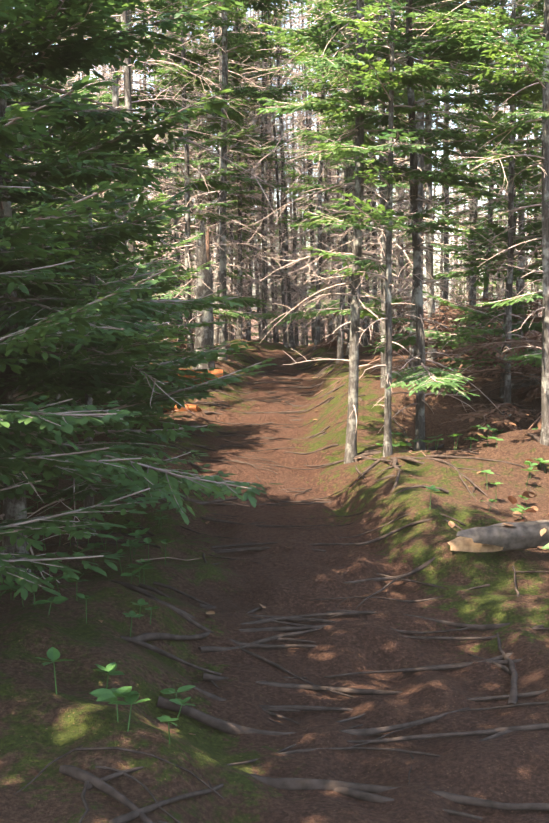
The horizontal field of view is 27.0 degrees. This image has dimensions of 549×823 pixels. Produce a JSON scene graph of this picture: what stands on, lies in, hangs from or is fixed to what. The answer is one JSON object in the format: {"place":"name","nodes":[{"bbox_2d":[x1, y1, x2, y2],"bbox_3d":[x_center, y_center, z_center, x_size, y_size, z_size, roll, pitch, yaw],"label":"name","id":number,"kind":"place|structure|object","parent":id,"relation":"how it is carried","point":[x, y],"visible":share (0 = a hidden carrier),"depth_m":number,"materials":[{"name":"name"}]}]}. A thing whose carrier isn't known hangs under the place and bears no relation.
{"place":"outdoors","nodes":[
{"label":"outdoors","id":0,"kind":"place"},
{"bbox_2d":[0,310,548,822],"bbox_3d":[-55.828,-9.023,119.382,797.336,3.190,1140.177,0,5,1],"label":"ground","id":1,"kind":"structure","parent":0,"point":[42,724],"depth_m":3.84,"materials":[{"name":"brown soil"}]},
{"bbox_2d":[0,270,66,506],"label":"young tree","id":2,"kind":"object","parent":1,"relation":"on","point":[21,487],"visible":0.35,"depth_m":3.62,"materials":[{"name":"green plant"}]},
{"bbox_2d":[9,67,115,396],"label":"young tree","id":3,"kind":"object","parent":1,"relation":"on","point":[10,159],"visible":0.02,"depth_m":7.69,"materials":[{"name":"green plant"}]},
{"bbox_2d":[2,5,168,386],"bbox_3d":[-1.845,-1.627,5.940,1.989,4.165,1.847,-4,7,-39],"label":"bushy tree","id":4,"kind":"object","parent":1,"relation":"on","point":[32,93],"depth_m":5.92,"materials":[{"name":"green plant"}]},
{"bbox_2d":[0,0,182,599],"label":"young tree","id":5,"kind":"object","parent":1,"relation":"on","point":[16,234],"visible":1,"depth_m":3.04,"materials":[{"name":"green plant"}]},
{"bbox_2d":[11,41,184,447],"bbox_3d":[-1.343,-0.875,6.574,1.451,2.612,1.673,1,5,14],"label":"young tree","id":6,"kind":"object","parent":1,"relation":"on","point":[117,271],"visible":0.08,"depth_m":6.56,"materials":[{"name":"green plant"}]},
{"bbox_2d":[0,17,196,482],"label":"young tree","id":7,"kind":"object","parent":1,"relation":"on","point":[16,210],"visible":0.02,"depth_m":4.96,"materials":[{"name":"green plant"}]},
{"bbox_2d":[29,151,175,353],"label":"young tree","id":8,"kind":"object","parent":1,"relation":"on","point":[96,187],"visible":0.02,"depth_m":8.86,"materials":[{"name":"green plant"}]},
{"bbox_2d":[56,79,173,297],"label":"young tree","id":9,"kind":"object","parent":1,"relation":"on","point":[142,245],"depth_m":11.94,"materials":[{"name":"green plant"}]},
{"bbox_2d":[0,115,244,543],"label":"young tree","id":10,"kind":"object","parent":1,"relation":"on","point":[85,491],"visible":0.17,"depth_m":4.92,"materials":[{"name":"green plant"}]},
{"bbox_2d":[28,0,218,401],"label":"dead tree","id":11,"kind":"object","parent":1,"relation":"on","point":[127,81],"visible":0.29,"depth_m":8.06,"materials":[{"name":"wood"}]},
{"bbox_2d":[57,0,200,298],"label":"conifer tree","id":12,"kind":"object","parent":1,"relation":"on","point":[108,99],"visible":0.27,"depth_m":10.93,"materials":[{"name":"green plant"}]},
{"bbox_2d":[37,137,227,429],"bbox_3d":[-0.988,-0.728,7.392,1.373,1.949,1.260,-4,7,-38],"label":"young tree","id":13,"kind":"object","parent":1,"relation":"on","point":[161,283],"visible":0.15,"depth_m":7.25,"materials":[{"name":"green plant"}]},
{"bbox_2d":[95,6,191,294],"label":"dead tree","id":14,"kind":"object","parent":1,"relation":"on","point":[155,140],"visible":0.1,"depth_m":13.46,"materials":[{"name":"wood"}]},
{"bbox_2d":[71,1,226,338],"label":"dead tree","id":15,"kind":"object","parent":1,"relation":"on","point":[115,96],"visible":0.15,"depth_m":8.87,"materials":[{"name":"grey wood"}]},
{"bbox_2d":[0,0,299,583],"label":"bushy tree","id":16,"kind":"object","parent":1,"relation":"on","point":[80,374],"visible":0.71,"depth_m":3.93,"materials":[{"name":"green plant"}]},
{"bbox_2d":[108,7,193,322],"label":"dead tree","id":17,"kind":"object","parent":1,"relation":"on","point":[144,87],"visible":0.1,"depth_m":15.22,"materials":[{"name":"grey wood"}]},
{"bbox_2d":[106,9,200,299],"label":"dead tree","id":18,"kind":"object","parent":1,"relation":"on","point":[155,166],"visible":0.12,"depth_m":14.39,"materials":[{"name":"wood"}]},
{"bbox_2d":[122,6,199,293],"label":"conifer tree","id":19,"kind":"object","parent":1,"relation":"on","point":[160,139],"visible":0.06,"depth_m":17.31,"materials":[{"name":"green plant"}]},
{"bbox_2d":[120,13,209,337],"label":"dead tree","id":20,"kind":"object","parent":1,"relation":"on","point":[177,174],"visible":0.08,"depth_m":16.07,"materials":[{"name":"grey wood"}]},
{"bbox_2d":[146,403,201,413],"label":"rotten log chunks","id":21,"kind":"object","parent":1,"relation":"on","point":[190,407],"visible":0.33,"depth_m":8.48,"materials":[{"name":"brown wood"}]},
{"bbox_2d":[137,8,214,323],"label":"dead tree","id":22,"kind":"object","parent":1,"relation":"on","point":[182,234],"visible":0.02,"depth_m":18.59,"materials":[{"name":"grey wood"}]},
{"bbox_2d":[119,0,238,340],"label":"dead tree","id":23,"kind":"object","parent":1,"relation":"on","point":[176,234],"visible":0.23,"depth_m":12.42,"materials":[{"name":"grey wood"}]},
{"bbox_2d":[153,19,216,318],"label":"dead tree","id":24,"kind":"object","parent":1,"relation":"on","point":[197,153],"visible":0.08,"depth_m":16.57,"materials":[{"name":"grey wood"}]},
{"bbox_2d":[165,220,214,369],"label":"tree trunk","id":25,"kind":"object","parent":1,"relation":"on","point":[204,336],"visible":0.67,"depth_m":9.90,"materials":[{"name":"grey wood"}]},
{"bbox_2d":[164,369,222,388],"bbox_3d":[-1.104,-0.267,9.451,1.351,0.186,0.206,0,5,-5],"label":"rotten log","id":26,"kind":"object","parent":1,"relation":"on","point":[217,371],"visible":0.1,"depth_m":9.43,"materials":[{"name":"brown wood"}]},
{"bbox_2d":[117,0,276,353],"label":"conifer tree","id":27,"kind":"object","parent":1,"relation":"on","point":[203,184],"visible":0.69,"depth_m":10.35,"materials":[{"name":"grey plant"}]},
{"bbox_2d":[149,5,251,337],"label":"dead tree","id":28,"kind":"object","parent":1,"relation":"on","point":[198,197],"visible":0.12,"depth_m":15.15,"materials":[{"name":"wood"}]},
{"bbox_2d":[174,27,258,329],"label":"dead tree","id":29,"kind":"object","parent":1,"relation":"on","point":[208,221],"visible":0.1,"depth_m":18.21,"materials":[{"name":"grey wood"}]},
{"bbox_2d":[155,0,281,342],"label":"conifer tree","id":30,"kind":"object","parent":1,"relation":"on","point":[236,191],"visible":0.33,"depth_m":14.54,"materials":[{"name":"green plant"}]},
{"bbox_2d":[139,0,308,360],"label":"conifer tree","id":31,"kind":"object","parent":1,"relation":"on","point":[238,43],"visible":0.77,"depth_m":11.29,"materials":[{"name":"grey plant"}]},
{"bbox_2d":[175,4,277,339],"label":"conifer tree","id":32,"kind":"object","parent":1,"relation":"on","point":[236,235],"visible":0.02,"depth_m":18.70,"materials":[{"name":"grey plant"}]},
{"bbox_2d":[181,3,273,325],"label":"conifer tree","id":33,"kind":"object","parent":1,"relation":"on","point":[228,163],"visible":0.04,"depth_m":18.88,"materials":[{"name":"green plant"}]},
{"bbox_2d":[176,12,279,340],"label":"dead tree","id":34,"kind":"object","parent":1,"relation":"on","point":[231,259],"visible":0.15,"depth_m":16.25,"materials":[{"name":"grey wood"}]},
{"bbox_2d":[172,0,291,328],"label":"dead tree","id":35,"kind":"object","parent":1,"relation":"on","point":[220,59],"visible":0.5,"depth_m":13.23,"materials":[{"name":"wood"}]},
{"bbox_2d":[173,0,305,338],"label":"conifer tree","id":36,"kind":"object","parent":1,"relation":"on","point":[238,272],"visible":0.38,"depth_m":15.01,"materials":[{"name":"green plant"}]},
{"bbox_2d":[150,13,328,298],"bbox_3d":[-0.896,-3.510,16.959,1.575,6.002,1.127,35,-1,-10],"label":"leaning tree","id":37,"kind":"object","parent":1,"relation":"on","point":[256,119],"visible":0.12,"depth_m":17.01,"materials":[{"name":"grey plant"}]},
{"bbox_2d":[211,71,271,338],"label":"tree sapling","id":38,"kind":"object","parent":1,"relation":"on","point":[244,251],"visible":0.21,"depth_m":17.45,"materials":[{"name":"grey plant"}]},
{"bbox_2d":[190,8,299,338],"bbox_3d":[-0.530,-4.909,17.007,1.913,8.242,1.990,0,8,17],"label":"dead tree","id":39,"kind":"object","parent":1,"relation":"on","point":[252,214],"visible":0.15,"depth_m":17.27,"materials":[{"name":"grey wood"}]},
{"bbox_2d":[212,2,304,340],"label":"conifer tree","id":40,"kind":"object","parent":1,"relation":"on","point":[248,333],"visible":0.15,"depth_m":18.27,"materials":[{"name":"green plant"}]},
{"bbox_2d":[164,174,359,342],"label":"leaning tree","id":41,"kind":"object","parent":1,"relation":"on","point":[278,273],"visible":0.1,"depth_m":19.47,"materials":[{"name":"grey plant"}]},
{"bbox_2d":[228,9,296,308],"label":"conifer tree","id":42,"kind":"object","parent":1,"relation":"on","point":[259,225],"visible":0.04,"depth_m":23.88,"materials":[{"name":"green plant"}]},
{"bbox_2d":[0,338,540,822],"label":"fallen branches","id":43,"kind":"object","parent":1,"relation":"on","point":[188,560],"visible":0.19,"depth_m":4.54,"materials":[{"name":"brown wood"}]},
{"bbox_2d":[229,9,311,340],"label":"dead tree","id":44,"kind":"object","parent":1,"relation":"on","point":[264,327],"visible":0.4,"depth_m":16.06,"materials":[{"name":"grey wood"}]},
{"bbox_2d":[228,10,313,341],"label":"dead tree","id":45,"kind":"object","parent":1,"relation":"on","point":[267,283],"visible":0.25,"depth_m":17.88,"materials":[{"name":"grey wood"}]},
{"bbox_2d":[227,4,319,338],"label":"dead tree","id":46,"kind":"object","parent":1,"relation":"on","point":[264,166],"visible":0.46,"depth_m":16.36,"materials":[{"name":"wood"}]},
{"bbox_2d":[0,424,548,743],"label":"ground herbs","id":47,"kind":"object","parent":1,"relation":"on","point":[111,695],"visible":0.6,"depth_m":3.71,"materials":[{"name":"green plant"}]},
{"bbox_2d":[242,10,310,342],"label":"dead tree","id":48,"kind":"object","parent":1,"relation":"on","point":[276,305],"visible":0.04,"depth_m":20.74,"materials":[{"name":"grey wood"}]},
{"bbox_2d":[248,8,305,342],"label":"dead tree","id":49,"kind":"object","parent":1,"relation":"on","point":[273,306],"visible":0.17,"depth_m":19.90,"materials":[{"name":"grey wood"}]},
{"bbox_2d":[242,2,314,348],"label":"dead tree","id":50,"kind":"object","parent":1,"relation":"on","point":[284,324],"visible":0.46,"depth_m":15.87,"materials":[{"name":"grey wood"}]},
{"bbox_2d":[14,341,548,822],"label":"tree roots","id":51,"kind":"object","parent":1,"relation":"on","point":[360,791],"visible":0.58,"depth_m":3.77,"materials":[{"name":"brown plant"}]},
{"bbox_2d":[251,8,315,337],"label":"dead tree","id":52,"kind":"object","parent":1,"relation":"on","point":[289,173],"visible":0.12,"depth_m":23.21,"materials":[{"name":"wood"}]},
{"bbox_2d":[26,358,548,734],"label":"dry leaves","id":53,"kind":"object","parent":1,"relation":"on","point":[530,493],"visible":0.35,"depth_m":4.63,"materials":[{"name":"brown plant"}]},
{"bbox_2d":[243,0,335,349],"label":"dead tree","id":54,"kind":"object","parent":1,"relation":"on","point":[288,300],"visible":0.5,"depth_m":16.11,"materials":[{"name":"grey wood"}]},
{"bbox_2d":[244,3,334,343],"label":"dead tree","id":55,"kind":"object","parent":1,"relation":"on","point":[283,207],"visible":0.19,"depth_m":19.33,"materials":[{"name":"grey wood"}]},
{"bbox_2d":[258,237,320,342],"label":"young tree","id":56,"kind":"object","parent":1,"relation":"on","point":[281,339],"visible":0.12,"depth_m":25.25,"materials":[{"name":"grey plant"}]},
{"bbox_2d":[245,3,336,345],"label":"dead tree","id":57,"kind":"object","parent":1,"relation":"on","point":[295,328],"visible":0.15,"depth_m":19.66,"materials":[{"name":"grey wood"}]},
{"bbox_2d":[258,3,327,344],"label":"dead tree","id":58,"kind":"object","parent":1,"relation":"on","point":[300,337],"visible":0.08,"depth_m":22.64,"materials":[{"name":"grey wood"}]},
{"bbox_2d":[256,1,348,342],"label":"dead tree","id":59,"kind":"object","parent":1,"relation":"on","point":[312,329],"visible":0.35,"depth_m":16.49,"materials":[{"name":"wood"}]},
{"bbox_2d":[271,4,336,344],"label":"dead tree","id":60,"kind":"object","parent":1,"relation":"on","point":[306,327],"visible":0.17,"depth_m":21.41,"materials":[{"name":"grey wood"}]},
{"bbox_2d":[269,2,340,333],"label":"dead tree","id":61,"kind":"object","parent":1,"relation":"on","point":[304,161],"visible":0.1,"depth_m":16.99,"materials":[{"name":"grey wood"}]},
{"bbox_2d":[268,11,346,338],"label":"dead tree","id":62,"kind":"object","parent":1,"relation":"on","point":[323,215],"visible":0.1,"depth_m":19.66,"materials":[{"name":"grey wood"}]},
{"bbox_2d":[273,5,349,337],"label":"dead tree","id":63,"kind":"object","parent":1,"relation":"on","point":[313,197],"visible":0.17,"depth_m":19.30,"materials":[{"name":"wood"}]},
{"bbox_2d":[256,0,375,349],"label":"dead tree","id":64,"kind":"object","parent":1,"relation":"on","point":[317,321],"visible":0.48,"depth_m":13.02,"materials":[{"name":"grey wood"}]},
{"bbox_2d":[261,0,376,341],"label":"conifer tree","id":65,"kind":"object","parent":1,"relation":"on","point":[328,303],"visible":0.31,"depth_m":14.24,"materials":[{"name":"green plant"}]},
{"bbox_2d":[278,4,371,341],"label":"dead tree","id":66,"kind":"object","parent":1,"relation":"on","point":[321,331],"visible":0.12,"depth_m":18.83,"materials":[{"name":"grey wood"}]},
{"bbox_2d":[253,0,413,362],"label":"conifer tree","id":67,"kind":"object","parent":1,"relation":"on","point":[309,314],"visible":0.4,"depth_m":10.86,"materials":[{"name":"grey plant"}]},
{"bbox_2d":[271,0,408,346],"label":"dead tree","id":68,"kind":"object","parent":1,"relation":"on","point":[364,338],"visible":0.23,"depth_m":12.56,"materials":[{"name":"grey wood"}]},
{"bbox_2d":[279,1,401,340],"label":"dead tree","id":69,"kind":"object","parent":1,"relation":"on","point":[339,248],"visible":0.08,"depth_m":15.45,"materials":[{"name":"wood"}]},
{"bbox_2d":[285,11,410,356],"bbox_3d":[0.841,-4.705,11.595,1.489,8.504,1.514,1,5,14],"label":"dead tree","id":70,"kind":"object","parent":1,"relation":"on","point":[350,262],"visible":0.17,"depth_m":11.78,"materials":[{"name":"wood"}]},
{"bbox_2d":[257,0,472,387],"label":"conifer tree","id":71,"kind":"object","parent":1,"relation":"on","point":[400,94],"visible":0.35,"depth_m":8.21,"materials":[{"name":"green plant"}]},
{"bbox_2d":[327,42,409,341],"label":"dead tree","id":72,"kind":"object","parent":1,"relation":"on","point":[374,291],"visible":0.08,"depth_m":14.84,"materials":[{"name":"wood"}]},
{"bbox_2d":[239,0,504,463],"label":"conifer tree","id":73,"kind":"object","parent":1,"relation":"on","point":[313,34],"visible":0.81,"depth_m":6.43,"materials":[{"name":"green plant"}]},
{"bbox_2d":[301,0,443,344],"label":"conifer tree","id":74,"kind":"object","parent":1,"relation":"on","point":[368,230],"visible":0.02,"depth_m":13.36,"materials":[{"name":"green plant"}]},
{"bbox_2d":[298,0,477,456],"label":"tree sapling","id":75,"kind":"object","parent":1,"relation":"on","point":[365,27],"visible":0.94,"depth_m":6.06,"materials":[{"name":"green plant"}]},
{"bbox_2d":[370,10,432,330],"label":"dead tree","id":76,"kind":"object","parent":1,"relation":"on","point":[403,244],"visible":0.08,"depth_m":21.20,"materials":[{"name":"grey wood"}]},
{"bbox_2d":[365,15,442,337],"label":"dead tree","id":77,"kind":"object","parent":1,"relation":"on","point":[398,274],"visible":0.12,"depth_m":16.44,"materials":[{"name":"grey wood"}]},
{"bbox_2d":[275,0,533,450],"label":"conifer tree","id":78,"kind":"object","parent":1,"relation":"on","point":[420,376],"visible":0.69,"depth_m":6.49,"materials":[{"name":"green plant"}]},
{"bbox_2d":[371,12,440,331],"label":"conifer tree","id":79,"kind":"object","parent":1,"relation":"on","point":[407,268],"visible":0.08,"depth_m":24.90,"materials":[{"name":"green plant"}]},
{"bbox_2d":[295,299,530,353],"bbox_3d":[1.931,-0.763,12.688,2.844,1.339,2.541,-5,7,-41],"label":"brush pile","id":80,"kind":"object","parent":1,"relation":"on","point":[334,342],"visible":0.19,"depth_m":12.39,"materials":[{"name":"brown wood"}]},
{"bbox_2d":[370,5,455,331],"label":"dead tree","id":81,"kind":"object","parent":1,"relation":"on","point":[401,254],"visible":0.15,"depth_m":18.23,"materials":[{"name":"grey wood"}]},
{"bbox_2d":[302,0,530,381],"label":"conifer tree","id":82,"kind":"object","parent":1,"relation":"on","point":[421,159],"visible":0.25,"depth_m":9.22,"materials":[{"name":"green plant"}]},
{"bbox_2d":[314,307,541,395],"bbox_3d":[1.747,-0.377,9.286,2.844,1.339,2.541,-3,6,-30],"label":"brush pile","id":83,"kind":"object","parent":1,"relation":"on","point":[426,324],"visible":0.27,"depth_m":9.40,"materials":[{"name":"brown wood"}]},
{"bbox_2d":[349,4,525,359],"bbox_3d":[1.397,-5.004,10.572,1.923,9.306,2.007,-5,5,-39],"label":"conifer tree","id":84,"kind":"object","parent":1,"relation":"on","point":[430,255],"visible":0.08,"depth_m":10.78,"materials":[{"name":"green plant"}]},
{"bbox_2d":[398,1,484,331],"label":"dead tree","id":85,"kind":"object","parent":1,"relation":"on","point":[441,254],"visible":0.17,"depth_m":18.54,"materials":[{"name":"grey wood"}]},
{"bbox_2d":[394,0,501,351],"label":"conifer tree","id":86,"kind":"object","parent":1,"relation":"on","point":[446,241],"visible":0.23,"depth_m":12.24,"materials":[{"name":"green plant"}]},
{"bbox_2d":[370,278,541,343],"bbox_3d":[2.523,-1.016,14.792,2.795,1.473,3.128,1,5,5],"label":"brush pile","id":87,"kind":"object","parent":1,"relation":"on","point":[407,309],"visible":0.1,"depth_m":14.10,"materials":[{"name":"brown wood"}]},
{"bbox_2d":[447,270,480,334],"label":"young tree","id":88,"kind":"object","parent":1,"relation":"on","point":[457,288],"depth_m":28.28,"materials":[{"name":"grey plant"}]},
{"bbox_2d":[440,90,489,326],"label":"dead tree","id":89,"kind":"object","parent":1,"relation":"on","point":[461,269],"visible":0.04,"depth_m":27.01,"materials":[{"name":"wood"}]},
{"bbox_2d":[402,94,541,397],"bbox_3d":[1.599,-1.081,8.060,1.475,2.282,1.607,-2,6,-21],"label":"young tree","id":90,"kind":"object","parent":1,"relation":"on","point":[471,333],"visible":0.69,"depth_m":7.96,"materials":[{"name":"green plant"}]},
{"bbox_2d":[432,1,516,326],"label":"dead tree","id":91,"kind":"object","parent":1,"relation":"on","point":[471,289],"visible":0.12,"depth_m":14.46,"materials":[{"name":"grey plant"}]},
{"bbox_2d":[432,0,517,326],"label":"conifer tree","id":92,"kind":"object","parent":1,"relation":"on","point":[465,211],"visible":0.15,"depth_m":17.34,"materials":[{"name":"green plant"}]},
{"bbox_2d":[403,0,548,445],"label":"conifer tree","id":93,"kind":"object","parent":1,"relation":"on","point":[539,83],"visible":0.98,"depth_m":5.87,"materials":[{"name":"green plant"}]},
{"bbox_2d":[433,1,531,335],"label":"dead tree","id":94,"kind":"object","parent":1,"relation":"on","point":[491,221],"visible":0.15,"depth_m":12.97,"materials":[{"name":"grey wood"}]},
{"bbox_2d":[423,285,541,353],"bbox_3d":[2.671,-0.592,11.193,2.795,1.473,3.128,-2,6,-23],"label":"brush pile","id":95,"kind":"object","parent":1,"relation":"on","point":[482,310],"visible":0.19,"depth_m":10.98,"materials":[{"name":"brown wood"}]},
{"bbox_2d":[433,5,532,325],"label":"dead tree","id":96,"kind":"object","parent":1,"relation":"on","point":[476,92],"visible":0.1,"depth_m":14.74,"materials":[{"name":"grey wood"}]},
{"bbox_2d":[428,331,541,438],"bbox_3d":[2.045,-0.099,7.837,2.541,1.339,2.844,-1,5,-10],"label":"brush pile","id":97,"kind":"object","parent":1,"relation":"on","point":[481,346],"visible":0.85,"depth_m":6.96,"materials":[{"name":"brown wood"}]},
{"bbox_2d":[441,0,543,364],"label":"conifer tree","id":98,"kind":"object","parent":1,"relation":"on","point":[520,9],"visible":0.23,"depth_m":9.64,"materials":[{"name":"green plant"}]},
{"bbox_2d":[442,0,543,417],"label":"tree sapling","id":99,"kind":"object","parent":1,"relation":"on","point":[511,167],"visible":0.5,"depth_m":7.39,"materials":[{"name":"green plant"}]},
{"bbox_2d":[447,520,548,551],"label":"fallen log","id":100,"kind":"object","parent":1,"relation":"on","point":[496,537],"visible":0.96,"depth_m":4.49,"materials":[{"name":"grey wood"}]},
{"bbox_2d":[468,0,533,309],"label":"dead tree","id":101,"kind":"object","parent":1,"relation":"on","point":[500,217],"visible":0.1,"depth_m":19.17,"materials":[{"name":"wood"}]},
{"bbox_2d":[460,0,542,405],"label":"conifer tree","id":102,"kind":"object","parent":1,"relation":"on","point":[533,355],"visible":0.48,"depth_m":6.99,"materials":[{"name":"green plant"}]},
{"bbox_2d":[466,281,541,392],"bbox_3d":[3.049,-0.213,8.877,3.440,1.627,2.878,1,5,12],"label":"brush pile","id":103,"kind":"object","parent":1,"relation":"on","point":[536,319],"visible":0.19,"depth_m":8.22,"materials":[{"name":"brown wood"}]},
{"bbox_2d":[482,48,541,339],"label":"tree sapling","id":104,"kind":"object","parent":1,"relation":"on","point":[535,125],"visible":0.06,"depth_m":14.25,"materials":[{"name":"green plant"}]},
{"bbox_2d":[480,0,543,299],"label":"conifer tree","id":105,"kind":"object","parent":1,"relation":"on","point":[540,137],"visible":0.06,"depth_m":12.60,"materials":[{"name":"green plant"}]},
{"bbox_2d":[511,374,540,389],"bbox_3d":[4.233,-0.461,8.961,5.402,1.418,1.014,-6,7,-19],"label":"windfall","id":106,"kind":"object","parent":1,"relation":"on","point":[527,384],"visible":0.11,"depth_m":8.20,"materials":[{"name":"grey plant"}]},
{"bbox_2d":[25,0,542,308],"label":"sky","id":107,"kind":"structure","parent":0,"point":[451,91],"materials":[{"name":"white"}]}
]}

